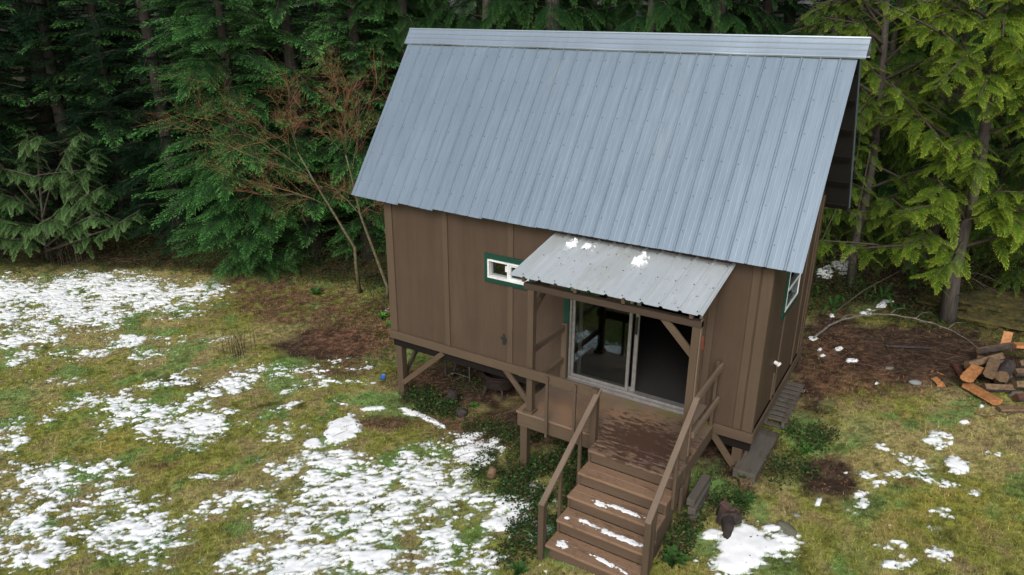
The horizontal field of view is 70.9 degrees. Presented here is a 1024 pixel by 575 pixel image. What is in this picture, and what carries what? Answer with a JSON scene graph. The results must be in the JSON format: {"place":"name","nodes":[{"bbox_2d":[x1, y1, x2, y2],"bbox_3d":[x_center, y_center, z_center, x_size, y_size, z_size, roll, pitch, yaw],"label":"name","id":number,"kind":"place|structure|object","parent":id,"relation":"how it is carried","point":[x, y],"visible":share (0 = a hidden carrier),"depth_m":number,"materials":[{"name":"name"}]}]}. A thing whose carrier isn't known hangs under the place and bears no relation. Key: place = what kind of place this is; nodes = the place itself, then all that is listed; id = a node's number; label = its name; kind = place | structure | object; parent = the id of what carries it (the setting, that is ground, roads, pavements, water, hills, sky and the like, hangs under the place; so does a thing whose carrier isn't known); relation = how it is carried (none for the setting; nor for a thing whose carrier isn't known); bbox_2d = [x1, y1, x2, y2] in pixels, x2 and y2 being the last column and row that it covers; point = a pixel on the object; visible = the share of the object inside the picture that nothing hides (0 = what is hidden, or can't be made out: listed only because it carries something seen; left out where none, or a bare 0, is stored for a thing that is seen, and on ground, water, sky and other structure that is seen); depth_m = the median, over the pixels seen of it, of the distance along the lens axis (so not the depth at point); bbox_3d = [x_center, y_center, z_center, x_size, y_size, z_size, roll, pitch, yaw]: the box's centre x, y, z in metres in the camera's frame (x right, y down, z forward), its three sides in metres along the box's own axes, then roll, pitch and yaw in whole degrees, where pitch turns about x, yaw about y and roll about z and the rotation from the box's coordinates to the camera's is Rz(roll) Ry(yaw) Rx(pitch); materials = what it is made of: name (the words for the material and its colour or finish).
{"place":"outdoors","nodes":[
{"label":"outdoors","id":0,"kind":"place"},
{"bbox_2d":[0,0,942,30],"label":"sky","id":1,"kind":"structure","parent":0,"point":[805,1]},
{"bbox_2d":[0,19,1023,574],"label":"ground","id":2,"kind":"structure","parent":0,"point":[862,355],"depth_m":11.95,"materials":[{"name":"plant"}]},
{"bbox_2d":[0,0,61,256],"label":"hemlock tree","id":3,"kind":"object","parent":2,"relation":"on","point":[7,126],"visible":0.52,"depth_m":20.09,"materials":[{"name":"green plant"}]},
{"bbox_2d":[0,1,68,250],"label":"hemlock tree","id":4,"kind":"object","parent":2,"relation":"on","point":[7,161],"visible":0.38,"depth_m":20.72,"materials":[{"name":"green plant"}]},
{"bbox_2d":[0,0,69,226],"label":"hemlock tree","id":5,"kind":"object","parent":2,"relation":"on","point":[15,141],"visible":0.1,"depth_m":22.32,"materials":[{"name":"green plant"}]},
{"bbox_2d":[0,0,92,239],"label":"fir tree","id":6,"kind":"object","parent":2,"relation":"on","point":[41,129],"visible":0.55,"depth_m":20.78,"materials":[{"name":"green plant"}]},
{"bbox_2d":[0,0,95,194],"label":"hemlock tree","id":7,"kind":"object","parent":2,"relation":"on","point":[25,68],"visible":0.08,"depth_m":24.25,"materials":[{"name":"green plant"}]},
{"bbox_2d":[20,0,105,164],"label":"hemlock tree","id":8,"kind":"object","parent":2,"relation":"on","point":[65,99],"visible":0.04,"depth_m":28.25,"materials":[{"name":"green plant"}]},
{"bbox_2d":[48,232,82,272],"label":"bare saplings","id":9,"kind":"object","parent":2,"relation":"on","point":[65,252],"visible":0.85,"depth_m":20.18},
{"bbox_2d":[0,0,131,243],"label":"hemlock tree","id":10,"kind":"object","parent":2,"relation":"on","point":[53,66],"visible":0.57,"depth_m":20.37,"materials":[{"name":"green plant"}]},
{"bbox_2d":[46,1,93,118],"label":"hemlock tree","id":11,"kind":"object","parent":2,"relation":"on","point":[64,77],"visible":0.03,"depth_m":33.67,"materials":[{"name":"green plant"}]},
{"bbox_2d":[0,83,150,260],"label":"cedar tree","id":12,"kind":"object","parent":2,"relation":"on","point":[58,226],"visible":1,"depth_m":19.52,"materials":[{"name":"green plant"}]},
{"bbox_2d":[17,0,182,237],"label":"hemlock tree","id":13,"kind":"object","parent":2,"relation":"on","point":[110,124],"visible":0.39,"depth_m":20.63,"materials":[{"name":"green plant"}]},
{"bbox_2d":[34,0,172,240],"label":"hemlock tree","id":14,"kind":"object","parent":2,"relation":"on","point":[100,48],"visible":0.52,"depth_m":20.70,"materials":[{"name":"green plant"}]},
{"bbox_2d":[46,0,181,203],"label":"hemlock tree","id":15,"kind":"object","parent":2,"relation":"on","point":[84,11],"visible":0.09,"depth_m":23.36,"materials":[{"name":"green plant"}]},
{"bbox_2d":[88,0,210,157],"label":"hemlock tree","id":16,"kind":"object","parent":2,"relation":"on","point":[132,13],"visible":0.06,"depth_m":27.72,"materials":[{"name":"green plant"}]},
{"bbox_2d":[64,0,257,257],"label":"hemlock tree","id":17,"kind":"object","parent":2,"relation":"on","point":[165,139],"visible":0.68,"depth_m":19.47,"materials":[{"name":"green plant"}]},
{"bbox_2d":[138,0,218,187],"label":"hemlock tree","id":18,"kind":"object","parent":2,"relation":"on","point":[163,17],"visible":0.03,"depth_m":24.52,"materials":[{"name":"green plant"}]},
{"bbox_2d":[124,0,243,226],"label":"hemlock tree","id":19,"kind":"object","parent":2,"relation":"on","point":[182,104],"visible":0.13,"depth_m":21.47,"materials":[{"name":"green plant"}]},
{"bbox_2d":[146,0,228,145],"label":"hemlock tree","id":20,"kind":"object","parent":2,"relation":"on","point":[191,47],"visible":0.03,"depth_m":28.69,"materials":[{"name":"green plant"}]},
{"bbox_2d":[180,0,267,225],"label":"hemlock tree","id":21,"kind":"object","parent":2,"relation":"on","point":[232,8],"visible":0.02,"depth_m":21.17,"materials":[{"name":"green plant"}]},
{"bbox_2d":[221,327,256,359],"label":"dead stalks","id":22,"kind":"object","parent":2,"relation":"on","point":[238,347],"visible":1,"depth_m":14.75,"materials":[{"name":"plant"}]},
{"bbox_2d":[125,0,355,291],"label":"hemlock tree","id":23,"kind":"object","parent":2,"relation":"on","point":[249,216],"visible":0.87,"depth_m":17.86,"materials":[{"name":"green plant"}]},
{"bbox_2d":[160,0,320,214],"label":"hemlock tree","id":24,"kind":"object","parent":2,"relation":"on","point":[246,60],"visible":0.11,"depth_m":21.53,"materials":[{"name":"green plant"}]},
{"bbox_2d":[138,53,361,293],"bbox_3d":[-5.807,-2.448,16.444,5.281,6.016,2.487,8,22,19],"label":"maple tree","id":25,"kind":"object","parent":2,"relation":"on","point":[350,241],"visible":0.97,"depth_m":16.50,"materials":[{"name":"plant"}]},
{"bbox_2d":[187,0,337,235],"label":"hemlock tree","id":26,"kind":"object","parent":2,"relation":"on","point":[261,51],"visible":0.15,"depth_m":20.29,"materials":[{"name":"green plant"}]},
{"bbox_2d":[191,0,333,184],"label":"hemlock tree","id":27,"kind":"object","parent":2,"relation":"on","point":[250,53],"visible":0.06,"depth_m":24.17,"materials":[{"name":"green plant"}]},
{"bbox_2d":[231,1,329,107],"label":"hemlock tree","id":28,"kind":"object","parent":2,"relation":"on","point":[298,44],"visible":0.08,"depth_m":28.19,"materials":[{"name":"green plant"}]},
{"bbox_2d":[215,0,373,265],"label":"hemlock tree","id":29,"kind":"object","parent":2,"relation":"on","point":[291,54],"visible":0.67,"depth_m":18.38,"materials":[{"name":"green plant"}]},
{"bbox_2d":[268,0,372,217],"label":"hemlock tree","id":30,"kind":"object","parent":2,"relation":"on","point":[315,7],"visible":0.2,"depth_m":21.23,"materials":[{"name":"green plant"}]},
{"bbox_2d":[276,41,389,299],"bbox_3d":[-3.578,-2.480,16.369,3.577,6.102,1.799,5,21,11],"label":"maple tree","id":31,"kind":"object","parent":2,"relation":"on","point":[368,235],"visible":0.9,"depth_m":16.00,"materials":[{"name":"plant"}]},
{"bbox_2d":[276,0,393,174],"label":"hemlock tree","id":32,"kind":"object","parent":2,"relation":"on","point":[333,54],"visible":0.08,"depth_m":23.94,"materials":[{"name":"green plant"}]},
{"bbox_2d":[290,0,401,260],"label":"hemlock tree","id":33,"kind":"object","parent":2,"relation":"on","point":[379,230],"visible":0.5,"depth_m":18.35,"materials":[{"name":"green plant"}]},
{"bbox_2d":[289,0,413,260],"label":"hemlock tree","id":34,"kind":"object","parent":2,"relation":"on","point":[354,54],"visible":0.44,"depth_m":18.38,"materials":[{"name":"green plant"}]},
{"bbox_2d":[325,0,380,135],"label":"hemlock tree","id":35,"kind":"object","parent":2,"relation":"on","point":[362,43],"visible":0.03,"depth_m":27.85,"materials":[{"name":"green plant"}]},
{"bbox_2d":[333,0,435,154],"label":"hemlock tree","id":36,"kind":"object","parent":2,"relation":"on","point":[390,67],"visible":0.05,"depth_m":20.76,"materials":[{"name":"green plant"}]},
{"bbox_2d":[334,0,458,227],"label":"cedar tree","id":37,"kind":"object","parent":2,"relation":"on","point":[403,23],"visible":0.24,"depth_m":18.04,"materials":[{"name":"green plant"}]},
{"bbox_2d":[370,0,502,104],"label":"cedar tree","id":38,"kind":"object","parent":2,"relation":"on","point":[419,10],"visible":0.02,"depth_m":19.34,"materials":[{"name":"green plant"}]},
{"bbox_2d":[0,255,880,570],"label":"ground cover","id":39,"kind":"object","parent":2,"relation":"on","point":[518,477],"visible":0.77,"depth_m":10.09,"materials":[{"name":"green plant"}]},
{"bbox_2d":[445,388,458,404],"bbox_3d":[-1.075,1.955,12.689,0.346,0.346,0.272,13,24,30],"label":"tree stump","id":40,"kind":"object","parent":2,"relation":"on","point":[452,393],"visible":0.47,"depth_m":12.58,"materials":[{"name":"grey wood"}]},
{"bbox_2d":[406,0,546,32],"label":"cedar tree","id":41,"kind":"object","parent":2,"relation":"on","point":[487,7],"visible":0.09,"depth_m":17.82,"materials":[{"name":"green plant"}]},
{"bbox_2d":[447,0,516,25],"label":"hemlock tree","id":42,"kind":"object","parent":2,"relation":"on","point":[477,10],"visible":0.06,"depth_m":22.82,"materials":[{"name":"green plant"}]},
{"bbox_2d":[486,466,496,479],"bbox_3d":[-0.302,2.682,10.341,0.164,0.271,0.154,22,45,26],"label":"log chunk","id":43,"kind":"object","parent":2,"relation":"on","point":[492,471],"visible":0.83,"depth_m":10.27,"materials":[{"name":"brown wood"}]},
{"bbox_2d":[482,371,517,401],"bbox_3d":[-0.209,1.695,12.790,0.640,0.496,0.640,13,24,30],"label":"fire pit","id":44,"kind":"object","parent":2,"relation":"on","point":[495,382],"visible":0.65,"depth_m":12.52,"materials":[{"name":"metal"}]},
{"bbox_2d":[0,236,1000,574],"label":"snow","id":45,"kind":"structure","parent":2,"relation":"on","point":[732,558],"depth_m":10.39,"materials":[{"name":"snow"}]},
{"bbox_2d":[0,119,1023,341],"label":"undergrowth","id":46,"kind":"object","parent":2,"relation":"on","point":[812,304],"visible":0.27,"depth_m":18.53,"materials":[{"name":"green plant"}]},
{"bbox_2d":[3,187,1023,574],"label":"leaf litter","id":47,"kind":"object","parent":2,"relation":"on","point":[511,389],"visible":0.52,"depth_m":12.92,"materials":[{"name":"plant"}]},
{"bbox_2d":[508,560,529,574],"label":"weed plant","id":48,"kind":"object","parent":2,"relation":"on","point":[519,567],"visible":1,"depth_m":8.47,"materials":[{"name":"green plant"}]},
{"bbox_2d":[491,0,590,29],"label":"cedar tree","id":49,"kind":"object","parent":2,"relation":"on","point":[535,9],"visible":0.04,"depth_m":20.82,"materials":[{"name":"green plant"}]},
{"bbox_2d":[531,496,554,558],"bbox_3d":[0.455,2.862,8.619,0.344,0.683,0.369,-13,25,-31],"label":"fir seedling","id":50,"kind":"object","parent":2,"relation":"on","point":[548,525],"visible":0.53,"depth_m":8.70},
{"bbox_2d":[476,0,633,31],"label":"cedar tree","id":51,"kind":"object","parent":2,"relation":"on","point":[553,11],"visible":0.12,"depth_m":17.36,"materials":[{"name":"green plant"}]},
{"bbox_2d":[528,0,669,32],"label":"cedar tree","id":52,"kind":"object","parent":2,"relation":"on","point":[606,7],"visible":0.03,"depth_m":20.84,"materials":[{"name":"green plant"}]},
{"bbox_2d":[351,28,871,574],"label":"cabin","id":53,"kind":"object","parent":2,"relation":"on","point":[497,168],"visible":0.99,"depth_m":9.91,"materials":[{"name":"brown"}]},
{"bbox_2d":[484,252,533,290],"bbox_3d":[-0.036,-0.247,10.926,0.870,0.460,0.115,13,24,30],"label":"window","id":54,"kind":"structure","parent":53,"relation":"in","point":[489,259],"depth_m":10.94,"materials":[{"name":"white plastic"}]},
{"bbox_2d":[589,554,627,574],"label":"snow strip","id":55,"kind":"object","parent":53,"relation":"on","point":[602,560],"visible":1,"depth_m":8.29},
{"bbox_2d":[583,523,642,546],"bbox_3d":[1.198,2.917,8.486,0.775,0.014,0.095,13,24,31],"label":"snow strip","id":56,"kind":"object","parent":53,"relation":"on","point":[621,538],"visible":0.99,"depth_m":8.44,"materials":[{"name":"snow"}]},
{"bbox_2d":[610,504,645,517],"bbox_3d":[1.392,2.683,8.599,0.574,0.013,0.094,13,24,30],"label":"snow strip","id":57,"kind":"object","parent":53,"relation":"on","point":[623,509],"visible":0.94,"depth_m":8.62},
{"bbox_2d":[563,287,702,414],"bbox_3d":[1.655,0.599,10.117,2.065,2.086,0.173,13,24,30],"label":"sliding door","id":58,"kind":"structure","parent":53,"relation":"in","point":[625,391],"depth_m":10.47,"materials":[{"name":"metal"}]},
{"bbox_2d":[628,252,649,267],"bbox_3d":[1.650,-0.359,9.294,0.244,0.123,0.379,9,23,22],"label":"snow clump","id":59,"kind":"object","parent":53,"relation":"on","point":[638,261],"visible":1,"depth_m":9.24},
{"bbox_2d":[781,271,801,319],"bbox_3d":[3.953,-0.080,10.180,0.096,0.795,1.020,13,24,30],"label":"window","id":60,"kind":"structure","parent":53,"relation":"in","point":[793,283],"depth_m":10.23,"materials":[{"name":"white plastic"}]},
{"bbox_2d":[585,0,683,31],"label":"hemlock tree","id":61,"kind":"object","parent":2,"relation":"on","point":[646,6],"visible":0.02,"depth_m":23.30,"materials":[{"name":"green plant"}]},
{"bbox_2d":[586,0,710,33],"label":"cedar tree","id":62,"kind":"object","parent":2,"relation":"on","point":[652,5],"visible":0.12,"depth_m":17.48,"materials":[{"name":"green plant"}]},
{"bbox_2d":[663,544,692,568],"bbox_3d":[1.879,3.143,8.353,0.349,0.179,0.349,-16,26,-36],"label":"weed plant","id":63,"kind":"object","parent":2,"relation":"on","point":[672,550],"visible":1,"depth_m":8.36,"materials":[{"name":"green plant"}]},
{"bbox_2d":[628,0,752,33],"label":"cedar tree","id":64,"kind":"object","parent":2,"relation":"on","point":[661,29],"visible":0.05,"depth_m":20.93,"materials":[{"name":"green plant"}]},
{"bbox_2d":[689,491,708,523],"bbox_3d":[2.397,2.802,9.225,0.100,0.100,0.630,11,24,27],"label":"weathered board","id":65,"kind":"object","parent":2,"relation":"on","point":[696,515],"visible":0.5,"depth_m":9.01,"materials":[{"name":"grey wood"}]},
{"bbox_2d":[687,483,709,515],"bbox_3d":[2.394,2.695,9.211,0.100,0.100,0.630,12,24,28],"label":"weathered board","id":66,"kind":"object","parent":65,"relation":"on","point":[692,510],"visible":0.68,"depth_m":9.05,"materials":[{"name":"grey wood"}]},
{"bbox_2d":[686,473,709,506],"bbox_3d":[2.389,2.588,9.211,0.100,0.090,0.630,13,24,30],"label":"weathered board","id":67,"kind":"object","parent":66,"relation":"on","point":[695,494],"visible":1,"depth_m":9.14,"materials":[{"name":"grey wood"}]},
{"bbox_2d":[651,0,794,34],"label":"cedar tree","id":68,"kind":"object","parent":2,"relation":"on","point":[721,19],"visible":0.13,"depth_m":17.74,"materials":[{"name":"green plant"}]},
{"bbox_2d":[716,500,741,538],"bbox_3d":[2.614,2.931,8.859,0.411,0.332,0.651,13,24,30],"label":"burnt stump","id":69,"kind":"object","parent":2,"relation":"on","point":[727,520],"visible":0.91,"depth_m":8.86,"materials":[{"name":"wood"}]},
{"bbox_2d":[738,478,751,489],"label":"wood block","id":70,"kind":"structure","parent":2,"relation":"on","point":[741,481],"depth_m":9.53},
{"bbox_2d":[733,488,757,506],"bbox_3d":[2.973,2.712,9.234,0.329,0.168,0.329,11,23,26],"label":"weed plant","id":71,"kind":"object","parent":2,"relation":"on","point":[748,497],"visible":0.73,"depth_m":9.27,"materials":[{"name":"green plant"}]},
{"bbox_2d":[697,0,812,35],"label":"cedar tree","id":72,"kind":"object","parent":2,"relation":"on","point":[768,6],"visible":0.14,"depth_m":19.44,"materials":[{"name":"green plant"}]},
{"bbox_2d":[732,428,778,482],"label":"timber beam","id":73,"kind":"structure","parent":2,"relation":"on","point":[751,463],"depth_m":9.95,"materials":[{"name":"grey wood"}]},
{"bbox_2d":[763,381,804,428],"bbox_3d":[4.153,1.786,11.311,0.637,0.128,1.350,13,24,30],"label":"wooden pallet","id":74,"kind":"object","parent":2,"relation":"on","point":[782,406],"visible":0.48,"depth_m":11.09,"materials":[{"name":"grey wood"}]},
{"bbox_2d":[777,520,796,538],"bbox_3d":[3.369,2.960,8.790,0.183,0.097,0.345,-5,22,-14],"label":"flat stone","id":75,"kind":"object","parent":2,"relation":"on","point":[788,529],"visible":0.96,"depth_m":8.75,"materials":[{"name":"stone"}]},
{"bbox_2d":[739,0,863,35],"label":"hemlock tree","id":76,"kind":"object","parent":2,"relation":"on","point":[787,19],"visible":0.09,"depth_m":23.73,"materials":[{"name":"green plant"}]},
{"bbox_2d":[822,295,847,314],"bbox_3d":[6.524,0.449,14.607,0.618,0.761,0.628,4,21,10],"label":"sword fern","id":77,"kind":"object","parent":2,"relation":"on","point":[835,301],"visible":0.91,"depth_m":14.53,"materials":[{"name":"green plant"}]},
{"bbox_2d":[797,0,881,261],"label":"cedar tree","id":78,"kind":"object","parent":2,"relation":"on","point":[844,212],"visible":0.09,"depth_m":15.70,"materials":[{"name":"green plant"}]},
{"bbox_2d":[793,0,923,172],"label":"hemlock tree","id":79,"kind":"object","parent":2,"relation":"on","point":[830,14],"visible":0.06,"depth_m":19.81,"materials":[{"name":"green plant"}]},
{"bbox_2d":[868,282,895,307],"bbox_3d":[7.669,0.359,14.945,0.693,0.845,0.707,7,22,17],"label":"sword fern","id":80,"kind":"object","parent":2,"relation":"on","point":[885,295],"visible":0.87,"depth_m":14.93,"materials":[{"name":"green plant"}]},
{"bbox_2d":[819,0,946,269],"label":"cedar tree","id":81,"kind":"object","parent":2,"relation":"on","point":[894,60],"visible":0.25,"depth_m":15.80,"materials":[{"name":"green plant"}]},
{"bbox_2d":[785,0,981,287],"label":"cedar tree","id":82,"kind":"object","parent":2,"relation":"on","point":[878,110],"visible":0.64,"depth_m":13.91,"materials":[{"name":"green plant"}]},
{"bbox_2d":[812,0,958,131],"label":"hemlock tree","id":83,"kind":"object","parent":2,"relation":"on","point":[879,34],"visible":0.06,"depth_m":23.32,"materials":[{"name":"green plant"}]},
{"bbox_2d":[829,0,982,179],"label":"hemlock tree","id":84,"kind":"object","parent":2,"relation":"on","point":[876,54],"visible":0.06,"depth_m":20.16,"materials":[{"name":"green plant"}]},
{"bbox_2d":[885,344,930,348],"bbox_3d":[7.149,1.079,12.984,0.763,0.063,0.060,3,21,8],"label":"bark log","id":85,"kind":"object","parent":2,"relation":"on","point":[902,346],"visible":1,"depth_m":12.97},
{"bbox_2d":[817,0,1023,327],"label":"cedar tree","id":86,"kind":"object","parent":2,"relation":"on","point":[992,86],"visible":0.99,"depth_m":12.27,"materials":[{"name":"green plant"}]},
{"bbox_2d":[840,0,1023,259],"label":"cedar tree","id":87,"kind":"object","parent":2,"relation":"on","point":[967,122],"visible":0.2,"depth_m":15.48,"materials":[{"name":"green plant"}]},
{"bbox_2d":[859,0,1009,278],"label":"cedar tree","id":88,"kind":"object","parent":2,"relation":"on","point":[906,264],"visible":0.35,"depth_m":15.33,"materials":[{"name":"green plant"}]},
{"bbox_2d":[912,287,1023,334],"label":"mossy mound","id":89,"kind":"object","parent":2,"relation":"on","point":[1014,302],"visible":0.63,"depth_m":14.24,"materials":[{"name":"plant"}]},
{"bbox_2d":[934,0,1023,261],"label":"cedar tree","id":90,"kind":"object","parent":2,"relation":"on","point":[1004,178],"visible":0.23,"depth_m":15.71,"materials":[{"name":"green plant"}]},
{"bbox_2d":[961,383,1002,404],"bbox_3d":[7.474,1.695,11.450,0.227,0.112,0.575,-4,21,-12],"label":"firewood","id":91,"kind":"object","parent":2,"relation":"on","point":[984,395],"visible":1,"depth_m":11.38,"materials":[{"name":"brown wood"}]},
{"bbox_2d":[979,372,1007,384],"bbox_3d":[8.015,1.481,11.967,0.166,0.155,0.409,-14,25,-33],"label":"firewood","id":92,"kind":"object","parent":2,"relation":"on","point":[983,376],"visible":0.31,"depth_m":11.99,"materials":[{"name":"brown wood"}]},
{"bbox_2d":[964,352,1004,368],"bbox_3d":[7.960,1.234,12.122,0.689,0.243,0.152,-5,22,-14],"label":"firewood","id":93,"kind":"object","parent":92,"relation":"on","point":[981,361],"visible":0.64,"depth_m":12.07,"materials":[{"name":"brown wood"}]},
{"bbox_2d":[960,364,983,382],"bbox_3d":[7.510,1.404,11.748,0.546,0.105,0.205,-18,28,-40],"label":"firewood","id":94,"kind":"object","parent":93,"relation":"on","point":[971,373],"visible":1,"depth_m":11.68,"materials":[{"name":"brown wood"}]},
{"bbox_2d":[983,357,1000,378],"bbox_3d":[7.890,1.321,11.828,0.187,0.165,0.552,16,26,36],"label":"firewood","id":95,"kind":"object","parent":94,"relation":"on","point":[991,368],"visible":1,"depth_m":11.74,"materials":[{"name":"brown wood"}]},
{"bbox_2d":[965,117,1023,298],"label":"cedar tree","id":96,"kind":"object","parent":2,"relation":"on","point":[1011,258],"visible":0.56,"depth_m":14.64,"materials":[{"name":"green plant"}]},
{"bbox_2d":[976,342,1013,353],"bbox_3d":[8.330,1.050,12.399,0.667,0.154,0.107,-4,21,-10],"label":"firewood","id":97,"kind":"object","parent":2,"relation":"on","point":[994,348],"visible":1,"depth_m":12.36,"materials":[{"name":"brown wood"}]},
{"bbox_2d":[981,384,1015,391],"bbox_3d":[7.875,1.625,11.648,0.462,0.142,0.158,1,21,2],"label":"firewood","id":98,"kind":"object","parent":2,"relation":"on","point":[997,388],"visible":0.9,"depth_m":11.60,"materials":[{"name":"brown wood"}]},
{"bbox_2d":[985,85,1023,203],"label":"hemlock tree","id":99,"kind":"object","parent":2,"relation":"on","point":[998,168],"visible":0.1,"depth_m":16.00,"materials":[{"name":"green plant"}]},
{"bbox_2d":[1000,331,1012,343],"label":"firewood","id":100,"kind":"object","parent":2,"relation":"on","point":[1007,337],"visible":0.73,"depth_m":12.62,"materials":[{"name":"brown wood"}]},
{"bbox_2d":[993,374,1023,383],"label":"firewood","id":101,"kind":"object","parent":2,"relation":"on","point":[1011,378],"visible":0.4,"depth_m":11.85,"materials":[{"name":"brown wood"}]},
{"bbox_2d":[995,360,1015,381],"bbox_3d":[8.066,1.361,11.749,0.209,0.219,0.516,18,27,39],"label":"firewood","id":102,"kind":"object","parent":101,"relation":"on","point":[1005,371],"visible":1,"depth_m":11.63,"materials":[{"name":"brown wood"}]},
{"bbox_2d":[996,406,1023,411],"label":"firewood","id":103,"kind":"object","parent":2,"relation":"on","point":[1010,408],"visible":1,"depth_m":11.07,"materials":[{"name":"brown wood"}]},
{"bbox_2d":[0,251,1023,573],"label":"fallen twigs","id":104,"kind":"object","parent":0,"point":[522,403],"depth_m":13.18,"materials":[{"name":"wood"}]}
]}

